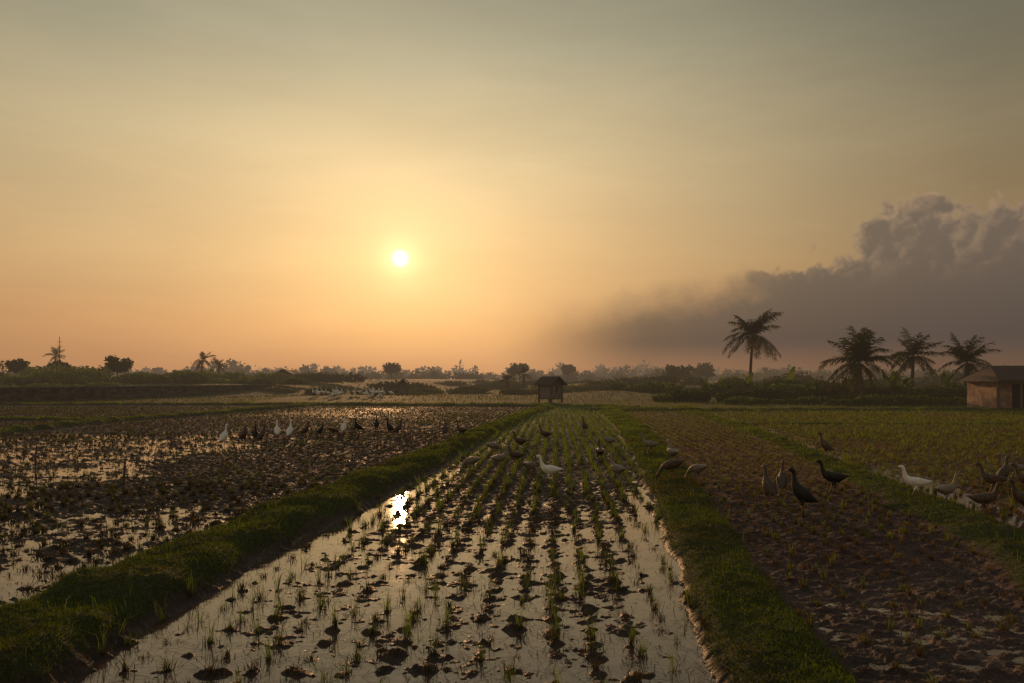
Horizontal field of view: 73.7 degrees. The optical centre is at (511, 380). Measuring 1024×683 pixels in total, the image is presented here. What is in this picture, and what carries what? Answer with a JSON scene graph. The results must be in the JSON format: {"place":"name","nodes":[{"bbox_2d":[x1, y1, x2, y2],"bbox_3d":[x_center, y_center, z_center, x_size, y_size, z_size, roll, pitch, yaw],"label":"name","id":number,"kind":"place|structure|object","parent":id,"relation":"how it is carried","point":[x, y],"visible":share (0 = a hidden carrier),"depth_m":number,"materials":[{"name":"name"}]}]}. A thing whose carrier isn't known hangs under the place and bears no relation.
{"place":"outdoors","nodes":[
{"label":"outdoors","id":0,"kind":"place"},
{"bbox_2d":[0,379,1023,682],"bbox_3d":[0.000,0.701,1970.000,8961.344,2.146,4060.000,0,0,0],"label":"ground","id":1,"kind":"structure","parent":0,"point":[922,579],"depth_m":7.22,"materials":[{"name":"brown soil"}]},
{"bbox_2d":[3,358,30,373],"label":"broadleaf tree","id":2,"kind":"object","parent":1,"relation":"on","point":[19,365],"visible":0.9,"depth_m":101.46,"materials":[{"name":"green plant"}]},
{"bbox_2d":[0,366,80,384],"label":"bank shrub","id":3,"kind":"object","parent":1,"relation":"on","point":[54,376],"visible":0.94,"depth_m":76.55,"materials":[{"name":"green plant"}]},
{"bbox_2d":[44,347,65,362],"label":"coconut palm","id":4,"kind":"object","parent":1,"relation":"on","point":[55,352],"visible":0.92,"depth_m":129.77,"materials":[{"name":"green plant"}]},
{"bbox_2d":[43,360,76,368],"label":"broadleaf tree","id":5,"kind":"object","parent":1,"relation":"on","point":[62,363],"visible":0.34,"depth_m":99.39,"materials":[{"name":"green plant"}]},
{"bbox_2d":[15,363,113,378],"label":"bank shrub","id":6,"kind":"object","parent":1,"relation":"on","point":[53,366],"visible":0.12,"depth_m":95.94,"materials":[{"name":"green plant"}]},
{"bbox_2d":[23,380,121,386],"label":"bank shrub","id":7,"kind":"object","parent":1,"relation":"on","point":[101,383],"visible":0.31,"depth_m":69.93,"materials":[{"name":"green plant"}]},
{"bbox_2d":[49,366,114,383],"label":"bank shrub","id":8,"kind":"object","parent":1,"relation":"on","point":[89,375],"visible":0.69,"depth_m":79.20,"materials":[{"name":"green plant"}]},
{"bbox_2d":[104,355,133,374],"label":"broadleaf tree","id":9,"kind":"object","parent":1,"relation":"on","point":[116,365],"visible":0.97,"depth_m":96.16,"materials":[{"name":"green plant"}]},
{"bbox_2d":[122,458,127,484],"bbox_3d":[-6.179,1.496,10.902,0.085,0.522,0.045,0,0,0],"label":"wooden stake","id":10,"kind":"object","parent":1,"relation":"on","point":[124,472],"visible":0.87,"depth_m":10.89,"materials":[{"name":"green wood"}]},
{"bbox_2d":[0,385,271,402],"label":"concrete wall","id":11,"kind":"structure","parent":1,"relation":"on","point":[13,395],"depth_m":55.58,"materials":[{"name":"grey concrete"}]},
{"bbox_2d":[0,385,250,387],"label":"coping","id":12,"kind":"object","parent":11,"relation":"on","point":[122,386],"visible":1,"depth_m":57.18,"materials":[{"name":"grey concrete"}]},
{"bbox_2d":[34,385,267,402],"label":"pilasters","id":13,"kind":"object","parent":11,"relation":"attached to","point":[105,392],"visible":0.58,"depth_m":58.82,"materials":[{"name":"concrete"}]},
{"bbox_2d":[111,370,231,383],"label":"bank shrub","id":14,"kind":"object","parent":1,"relation":"on","point":[177,377],"visible":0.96,"depth_m":80.78,"materials":[{"name":"green plant"}]},
{"bbox_2d":[192,351,215,371],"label":"coconut palm","id":15,"kind":"object","parent":1,"relation":"on","point":[200,364],"visible":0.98,"depth_m":110.90,"materials":[{"name":"green plant"}]},
{"bbox_2d":[211,356,228,375],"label":"coconut palm","id":16,"kind":"object","parent":1,"relation":"on","point":[218,363],"visible":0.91,"depth_m":110.85,"materials":[{"name":"green plant"}]},
{"bbox_2d":[199,369,293,382],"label":"bank shrub","id":17,"kind":"object","parent":1,"relation":"on","point":[275,376],"visible":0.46,"depth_m":91.01,"materials":[{"name":"green plant"}]},
{"bbox_2d":[231,377,312,384],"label":"bank shrub","id":18,"kind":"object","parent":1,"relation":"on","point":[287,381],"visible":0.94,"depth_m":82.62,"materials":[{"name":"green plant"}]},
{"bbox_2d":[274,420,279,437],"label":"duck","id":19,"kind":"object","parent":1,"relation":"on","point":[276,429],"visible":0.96,"depth_m":19.86},
{"bbox_2d":[277,369,294,376],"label":"field hut","id":20,"kind":"object","parent":1,"relation":"on","point":[287,372],"visible":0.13,"depth_m":107.16,"materials":[{"name":"brown wood"}]},
{"bbox_2d":[258,385,347,393],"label":"shrub","id":21,"kind":"object","parent":1,"relation":"on","point":[289,389],"visible":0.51,"depth_m":73.50,"materials":[{"name":"green plant"}]},
{"bbox_2d":[287,372,366,382],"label":"shrub","id":22,"kind":"object","parent":1,"relation":"on","point":[318,377],"visible":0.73,"depth_m":99.14,"materials":[{"name":"green plant"}]},
{"bbox_2d":[341,417,346,434],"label":"duck","id":23,"kind":"object","parent":1,"relation":"on","point":[343,426],"visible":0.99,"depth_m":20.85},
{"bbox_2d":[385,418,393,434],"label":"duck","id":24,"kind":"object","parent":1,"relation":"on","point":[389,426],"visible":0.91,"depth_m":20.86},
{"bbox_2d":[346,379,435,390],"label":"shrub","id":25,"kind":"object","parent":1,"relation":"on","point":[391,385],"visible":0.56,"depth_m":89.05,"materials":[{"name":"green plant"}]},
{"bbox_2d":[382,362,400,378],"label":"broadleaf tree","id":26,"kind":"object","parent":1,"relation":"on","point":[393,367],"visible":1,"depth_m":169.39,"materials":[{"name":"green plant"}]},
{"bbox_2d":[355,388,433,394],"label":"shrub","id":27,"kind":"object","parent":1,"relation":"on","point":[395,391],"visible":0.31,"depth_m":75.09,"materials":[{"name":"green plant"}]},
{"bbox_2d":[392,418,403,435],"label":"duck","id":28,"kind":"object","parent":1,"relation":"on","point":[397,428],"visible":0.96,"depth_m":20.34},
{"bbox_2d":[396,378,409,395],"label":"field hut","id":29,"kind":"object","parent":1,"relation":"on","point":[402,386],"visible":1,"depth_m":69.55,"materials":[{"name":"brown wood"}]},
{"bbox_2d":[408,385,490,393],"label":"shrub","id":30,"kind":"object","parent":1,"relation":"on","point":[466,389],"visible":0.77,"depth_m":80.82,"materials":[{"name":"green plant"}]},
{"bbox_2d":[455,420,467,436],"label":"duck","id":31,"kind":"object","parent":1,"relation":"on","point":[461,429],"visible":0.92,"depth_m":17.55},
{"bbox_2d":[459,456,481,472],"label":"duck","id":32,"kind":"object","parent":1,"relation":"on","point":[472,460],"visible":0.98,"depth_m":12.04},
{"bbox_2d":[434,378,518,385],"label":"shrub","id":33,"kind":"object","parent":1,"relation":"on","point":[460,383],"visible":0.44,"depth_m":130.44,"materials":[{"name":"green plant"}]},
{"bbox_2d":[486,442,503,455],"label":"duck","id":34,"kind":"object","parent":1,"relation":"on","point":[493,445],"visible":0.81,"depth_m":15.14},
{"bbox_2d":[489,445,510,468],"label":"duck","id":35,"kind":"object","parent":1,"relation":"on","point":[499,458],"visible":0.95,"depth_m":12.74},
{"bbox_2d":[470,380,537,388],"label":"shrub","id":36,"kind":"object","parent":1,"relation":"on","point":[487,385],"visible":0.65,"depth_m":99.60,"materials":[{"name":"green plant"}]},
{"bbox_2d":[495,372,516,388],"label":"banana plant","id":37,"kind":"object","parent":1,"relation":"on","point":[500,381],"visible":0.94,"depth_m":79.93,"materials":[{"name":"green plant"}]},
{"bbox_2d":[0,379,1017,408],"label":"meadow grass","id":38,"kind":"structure","parent":1,"relation":"on","point":[453,400],"depth_m":54.06,"materials":[{"name":"green plant"}]},
{"bbox_2d":[0,401,1023,682],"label":"bund grass","id":39,"kind":"structure","parent":1,"relation":"on","point":[630,427],"depth_m":6.86,"materials":[{"name":"green plant"}]},
{"bbox_2d":[0,358,1023,382],"bbox_3d":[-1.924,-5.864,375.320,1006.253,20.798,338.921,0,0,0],"label":"distant treeline","id":40,"kind":"object","parent":1,"relation":"on","point":[599,374],"visible":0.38,"depth_m":312.54,"materials":[{"name":"green plant"}]},
{"bbox_2d":[504,443,524,463],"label":"duck","id":41,"kind":"object","parent":1,"relation":"on","point":[515,454],"visible":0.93,"depth_m":13.45},
{"bbox_2d":[507,363,529,380],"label":"broadleaf tree","id":42,"kind":"object","parent":1,"relation":"on","point":[514,368],"visible":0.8,"depth_m":159.41,"materials":[{"name":"green plant"}]},
{"bbox_2d":[510,431,527,447],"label":"duck","id":43,"kind":"object","parent":1,"relation":"on","point":[521,441],"visible":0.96,"depth_m":16.46},
{"bbox_2d":[515,367,532,389],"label":"coconut palm","id":44,"kind":"object","parent":1,"relation":"on","point":[523,371],"visible":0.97,"depth_m":84.92,"materials":[{"name":"green plant"}]},
{"bbox_2d":[523,461,536,477],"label":"duck","id":45,"kind":"object","parent":1,"relation":"on","point":[530,465],"visible":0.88,"depth_m":11.73},
{"bbox_2d":[499,387,574,394],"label":"shrub","id":46,"kind":"object","parent":1,"relation":"on","point":[512,391],"visible":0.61,"depth_m":74.13,"materials":[{"name":"green plant"}]},
{"bbox_2d":[536,425,551,441],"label":"duck","id":47,"kind":"object","parent":1,"relation":"on","point":[545,433],"visible":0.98,"depth_m":18.46},
{"bbox_2d":[533,454,562,482],"bbox_3d":[0.594,1.456,11.207,0.505,0.472,0.188,0,0,15],"label":"duck","id":48,"kind":"object","parent":1,"relation":"on","point":[549,470],"visible":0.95,"depth_m":11.15},
{"bbox_2d":[533,376,567,402],"bbox_3d":[2.620,0.623,46.500,1.590,1.800,1.690,0,0,-43],"label":"field hut","id":49,"kind":"object","parent":1,"relation":"on","point":[550,388],"visible":0.97,"depth_m":46.20,"materials":[{"name":"brown wood"}]},
{"bbox_2d":[510,379,593,384],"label":"shrub","id":50,"kind":"object","parent":1,"relation":"on","point":[529,382],"visible":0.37,"depth_m":119.28,"materials":[{"name":"green plant"}]},
{"bbox_2d":[560,364,575,381],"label":"broadleaf tree","id":51,"kind":"object","parent":1,"relation":"on","point":[567,370],"visible":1,"depth_m":189.02,"materials":[{"name":"green plant"}]},
{"bbox_2d":[563,384,607,391],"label":"shrub","id":52,"kind":"object","parent":1,"relation":"on","point":[580,388],"visible":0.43,"depth_m":79.25,"materials":[{"name":"green plant"}]},
{"bbox_2d":[595,439,603,459],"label":"duck","id":53,"kind":"object","parent":1,"relation":"on","point":[599,450],"visible":0.98,"depth_m":13.96},
{"bbox_2d":[579,379,635,385],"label":"shrub","id":54,"kind":"object","parent":1,"relation":"on","point":[604,382],"visible":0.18,"depth_m":82.27,"materials":[{"name":"green plant"}]},
{"bbox_2d":[599,430,616,446],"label":"duck","id":55,"kind":"object","parent":1,"relation":"on","point":[609,440],"visible":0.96,"depth_m":16.56},
{"bbox_2d":[607,453,625,481],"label":"duck","id":56,"kind":"object","parent":1,"relation":"on","point":[617,468],"visible":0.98,"depth_m":11.26},
{"bbox_2d":[602,380,689,393],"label":"shrub","id":57,"kind":"object","parent":1,"relation":"on","point":[652,386],"visible":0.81,"depth_m":68.77,"materials":[{"name":"green plant"}]},
{"bbox_2d":[638,433,659,453],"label":"duck","id":58,"kind":"object","parent":1,"relation":"on","point":[649,444],"visible":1,"depth_m":14.55},
{"bbox_2d":[602,374,704,385],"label":"shrub","id":59,"kind":"object","parent":1,"relation":"on","point":[690,379],"visible":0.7,"depth_m":95.04,"materials":[{"name":"green plant"}]},
{"bbox_2d":[655,459,685,478],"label":"duck","id":60,"kind":"object","parent":1,"relation":"on","point":[672,464],"visible":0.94,"depth_m":10.85},
{"bbox_2d":[667,439,677,458],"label":"duck","id":61,"kind":"object","parent":1,"relation":"on","point":[671,451],"visible":0.91,"depth_m":13.15},
{"bbox_2d":[662,364,694,378],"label":"broadleaf tree","id":62,"kind":"object","parent":1,"relation":"on","point":[683,371],"visible":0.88,"depth_m":119.23,"materials":[{"name":"green plant"}]},
{"bbox_2d":[651,388,710,401],"bbox_3d":[12.382,1.108,50.174,4.298,1.044,2.537,0,0,10],"label":"shrub","id":63,"kind":"object","parent":1,"relation":"on","point":[680,395],"visible":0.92,"depth_m":49.55,"materials":[{"name":"green plant"}]},
{"bbox_2d":[684,464,707,481],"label":"duck","id":64,"kind":"object","parent":1,"relation":"on","point":[695,469],"visible":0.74,"depth_m":10.95},
{"bbox_2d":[691,362,715,377],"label":"broadleaf tree","id":65,"kind":"object","parent":1,"relation":"on","point":[706,369],"visible":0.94,"depth_m":148.95,"materials":[{"name":"green plant"}]},
{"bbox_2d":[697,377,715,391],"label":"banana plant","id":66,"kind":"object","parent":1,"relation":"on","point":[704,384],"visible":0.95,"depth_m":49.95,"materials":[{"name":"green plant"}]},
{"bbox_2d":[719,381,741,390],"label":"banana plant","id":67,"kind":"object","parent":1,"relation":"on","point":[729,386],"visible":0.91,"depth_m":51.93,"materials":[{"name":"green plant"}]},
{"bbox_2d":[685,374,777,396],"bbox_3d":[20.808,0.504,64.378,9.945,2.249,4.942,0,0,0],"label":"shrub","id":68,"kind":"object","parent":1,"relation":"on","point":[718,385],"visible":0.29,"depth_m":63.51,"materials":[{"name":"green plant"}]},
{"bbox_2d":[710,389,777,401],"bbox_3d":[17.383,1.065,49.746,5.943,1.131,3.574,0,0,-30],"label":"shrub","id":69,"kind":"object","parent":1,"relation":"on","point":[727,394],"visible":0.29,"depth_m":49.00,"materials":[{"name":"green plant"}]},
{"bbox_2d":[735,372,760,391],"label":"banana plant","id":70,"kind":"object","parent":1,"relation":"on","point":[748,381],"visible":0.84,"depth_m":54.79,"materials":[{"name":"green plant"}]},
{"bbox_2d":[723,308,783,391],"bbox_3d":[21.335,-2.361,60.242,5.161,8.084,5.511,0,0,27],"label":"coconut palm","id":71,"kind":"object","parent":1,"relation":"on","point":[751,330],"visible":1,"depth_m":59.56,"materials":[{"name":"green plant"}]},
{"bbox_2d":[761,464,776,503],"bbox_3d":[3.419,1.386,9.104,0.165,0.511,0.372,0,0,-10],"label":"duck","id":72,"kind":"object","parent":1,"relation":"on","point":[769,486],"visible":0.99,"depth_m":9.06},
{"bbox_2d":[721,395,835,404],"bbox_3d":[17.809,1.276,45.173,8.069,0.708,1.832,0,0,0],"label":"shrub","id":73,"kind":"object","parent":1,"relation":"on","point":[808,399],"visible":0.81,"depth_m":44.66,"materials":[{"name":"green plant"}]},
{"bbox_2d":[776,460,787,495],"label":"duck","id":74,"kind":"object","parent":1,"relation":"on","point":[782,479],"visible":0.95,"depth_m":9.70},
{"bbox_2d":[770,366,804,384],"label":"banana plant","id":75,"kind":"object","parent":1,"relation":"on","point":[790,378],"visible":0.77,"depth_m":52.83,"materials":[{"name":"green plant"}]},
{"bbox_2d":[752,371,823,387],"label":"shrub","id":76,"kind":"object","parent":1,"relation":"on","point":[806,377],"visible":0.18,"depth_m":91.49,"materials":[{"name":"green plant"}]},
{"bbox_2d":[750,382,828,399],"bbox_3d":[20.338,0.863,49.665,6.834,1.534,4.043,0,0,0],"label":"shrub","id":77,"kind":"object","parent":1,"relation":"on","point":[788,390],"visible":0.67,"depth_m":49.10,"materials":[{"name":"green plant"}]},
{"bbox_2d":[783,467,818,515],"bbox_3d":[3.535,1.352,8.350,0.422,0.581,0.188,0,0,4],"label":"duck","id":78,"kind":"object","parent":1,"relation":"on","point":[802,494],"visible":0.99,"depth_m":8.30},
{"bbox_2d":[816,432,834,455],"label":"duck","id":79,"kind":"object","parent":1,"relation":"on","point":[825,446],"visible":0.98,"depth_m":14.46},
{"bbox_2d":[812,459,849,492],"bbox_3d":[4.654,1.398,9.957,0.521,0.487,0.194,0,0,15],"label":"duck","id":80,"kind":"object","parent":1,"relation":"on","point":[833,477],"visible":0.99,"depth_m":9.91},
{"bbox_2d":[793,376,885,393],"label":"shrub","id":81,"kind":"object","parent":1,"relation":"on","point":[823,383],"visible":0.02,"depth_m":65.57,"materials":[{"name":"green plant"}]},
{"bbox_2d":[797,373,917,388],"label":"shrub","id":82,"kind":"object","parent":1,"relation":"on","point":[883,380],"visible":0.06,"depth_m":88.74,"materials":[{"name":"green plant"}]},
{"bbox_2d":[819,381,900,399],"bbox_3d":[24.710,0.851,47.584,6.314,1.557,4.524,0,0,0],"label":"shrub","id":83,"kind":"object","parent":1,"relation":"on","point":[833,393],"visible":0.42,"depth_m":47.26,"materials":[{"name":"green plant"}]},
{"bbox_2d":[819,326,907,396],"bbox_3d":[23.149,-1.007,45.048,5.213,5.376,4.422,0,0,0],"label":"coconut palm","id":84,"kind":"object","parent":1,"relation":"on","point":[858,354],"visible":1,"depth_m":44.72,"materials":[{"name":"green plant"}]},
{"bbox_2d":[874,370,908,393],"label":"banana plant","id":85,"kind":"object","parent":1,"relation":"on","point":[893,380],"visible":0.9,"depth_m":46.95,"materials":[{"name":"green plant"}]},
{"bbox_2d":[822,393,966,405],"bbox_3d":[24.605,1.213,42.770,10.751,0.834,2.081,0,0,0],"label":"shrub","id":86,"kind":"object","parent":1,"relation":"on","point":[893,400],"visible":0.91,"depth_m":42.38,"materials":[{"name":"green plant"}]},
{"bbox_2d":[890,370,920,386],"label":"banana plant","id":87,"kind":"object","parent":1,"relation":"on","point":[906,381],"visible":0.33,"depth_m":48.72,"materials":[{"name":"green plant"}]},
{"bbox_2d":[896,465,932,496],"bbox_3d":[5.477,1.376,9.308,0.466,0.436,0.174,0,0,20],"label":"duck","id":88,"kind":"object","parent":1,"relation":"on","point":[916,482],"visible":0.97,"depth_m":9.27},
{"bbox_2d":[888,327,946,386],"bbox_3d":[29.249,-1.149,50.092,4.020,5.660,3.854,0,0,0],"label":"coconut palm","id":89,"kind":"object","parent":1,"relation":"on","point":[912,350],"visible":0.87,"depth_m":49.74,"materials":[{"name":"green plant"}]},
{"bbox_2d":[887,381,966,397],"bbox_3d":[28.804,0.825,47.157,6.864,1.609,4.508,0,0,0],"label":"shrub","id":90,"kind":"object","parent":1,"relation":"on","point":[911,391],"visible":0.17,"depth_m":47.04,"materials":[{"name":"green plant"}]},
{"bbox_2d":[906,367,963,388],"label":"shrub","id":91,"kind":"object","parent":1,"relation":"on","point":[937,380],"visible":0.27,"depth_m":87.90,"materials":[{"name":"green plant"}]},
{"bbox_2d":[922,372,957,388],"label":"banana plant","id":92,"kind":"object","parent":1,"relation":"on","point":[945,380],"visible":0.55,"depth_m":48.14,"materials":[{"name":"green plant"}]},
{"bbox_2d":[933,383,966,398],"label":"shrub","id":93,"kind":"object","parent":1,"relation":"on","point":[956,390],"visible":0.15,"depth_m":46.10,"materials":[{"name":"green plant"}]},
{"bbox_2d":[937,333,1000,386],"bbox_3d":[31.320,-0.811,46.808,3.534,4.984,3.870,0,0,-34],"label":"coconut palm","id":94,"kind":"object","parent":1,"relation":"on","point":[967,354],"visible":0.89,"depth_m":46.74,"materials":[{"name":"green plant"}]},
{"bbox_2d":[955,366,1023,408],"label":"brick hut","id":95,"kind":"object","parent":1,"relation":"on","point":[995,386],"visible":0.73,"depth_m":37.69,"materials":[{"name":"brick"}]},
{"bbox_2d":[1012,384,1023,408],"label":"door","id":96,"kind":"structure","parent":95,"relation":"in","point":[1015,387],"depth_m":37.24,"materials":[{"name":"brown wood"}]},
{"bbox_2d":[973,462,1008,493],"bbox_3d":[7.028,1.438,10.013,0.494,0.461,0.184,0,0,30],"label":"duck","id":97,"kind":"object","parent":1,"relation":"on","point":[992,479],"visible":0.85,"depth_m":9.97},
{"bbox_2d":[995,455,1011,486],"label":"duck","id":98,"kind":"object","parent":1,"relation":"on","point":[1004,470],"visible":0.74,"depth_m":10.67},
{"bbox_2d":[994,453,1023,480],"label":"duck","id":99,"kind":"object","parent":1,"relation":"on","point":[1012,468],"visible":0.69,"depth_m":11.27},
{"bbox_2d":[1006,463,1023,483],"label":"duck","id":100,"kind":"object","parent":1,"relation":"on","point":[1020,476],"visible":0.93,"depth_m":9.96},
{"bbox_2d":[0,408,1023,682],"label":"paddy water","id":101,"kind":"structure","parent":0,"point":[238,642],"depth_m":5.20,"materials":[{"name":"brown liquid"}]},
{"bbox_2d":[219,424,228,444],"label":"duck","id":102,"kind":"object","parent":101,"relation":"on","point":[223,436],"visible":1,"depth_m":17.85},
{"bbox_2d":[239,425,247,443],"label":"duck","id":103,"kind":"object","parent":101,"relation":"on","point":[243,435],"visible":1,"depth_m":18.24},
{"bbox_2d":[256,424,266,441],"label":"duck","id":104,"kind":"object","parent":101,"relation":"on","point":[260,435],"visible":0.94,"depth_m":18.35},
{"bbox_2d":[286,419,292,438],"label":"duck","id":105,"kind":"object","parent":101,"relation":"on","point":[289,430],"visible":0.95,"depth_m":19.55},
{"bbox_2d":[0,404,1023,682],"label":"rice stubble","id":106,"kind":"object","parent":101,"relation":"on","point":[784,416],"visible":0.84,"depth_m":10.49,"materials":[{"name":"plant"}]},
{"bbox_2d":[934,473,961,499],"bbox_3d":[6.074,1.507,9.504,0.466,0.436,0.173,0,0,-10],"label":"duck","id":107,"kind":"object","parent":101,"relation":"on","point":[946,490],"visible":0.9,"depth_m":9.46},
{"bbox_2d":[965,482,1007,512],"bbox_3d":[6.073,1.505,8.742,0.466,0.436,0.174,0,0,20],"label":"duck","id":108,"kind":"object","parent":101,"relation":"on","point":[983,499],"visible":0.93,"depth_m":8.70},
{"bbox_2d":[1004,478,1023,515],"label":"duck","id":109,"kind":"object","parent":101,"relation":"on","point":[1017,495],"visible":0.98,"depth_m":8.55},
{"bbox_2d":[0,0,1023,378],"label":"sky","id":110,"kind":"structure","parent":0,"point":[489,185],"materials":[{"name":"orange"}]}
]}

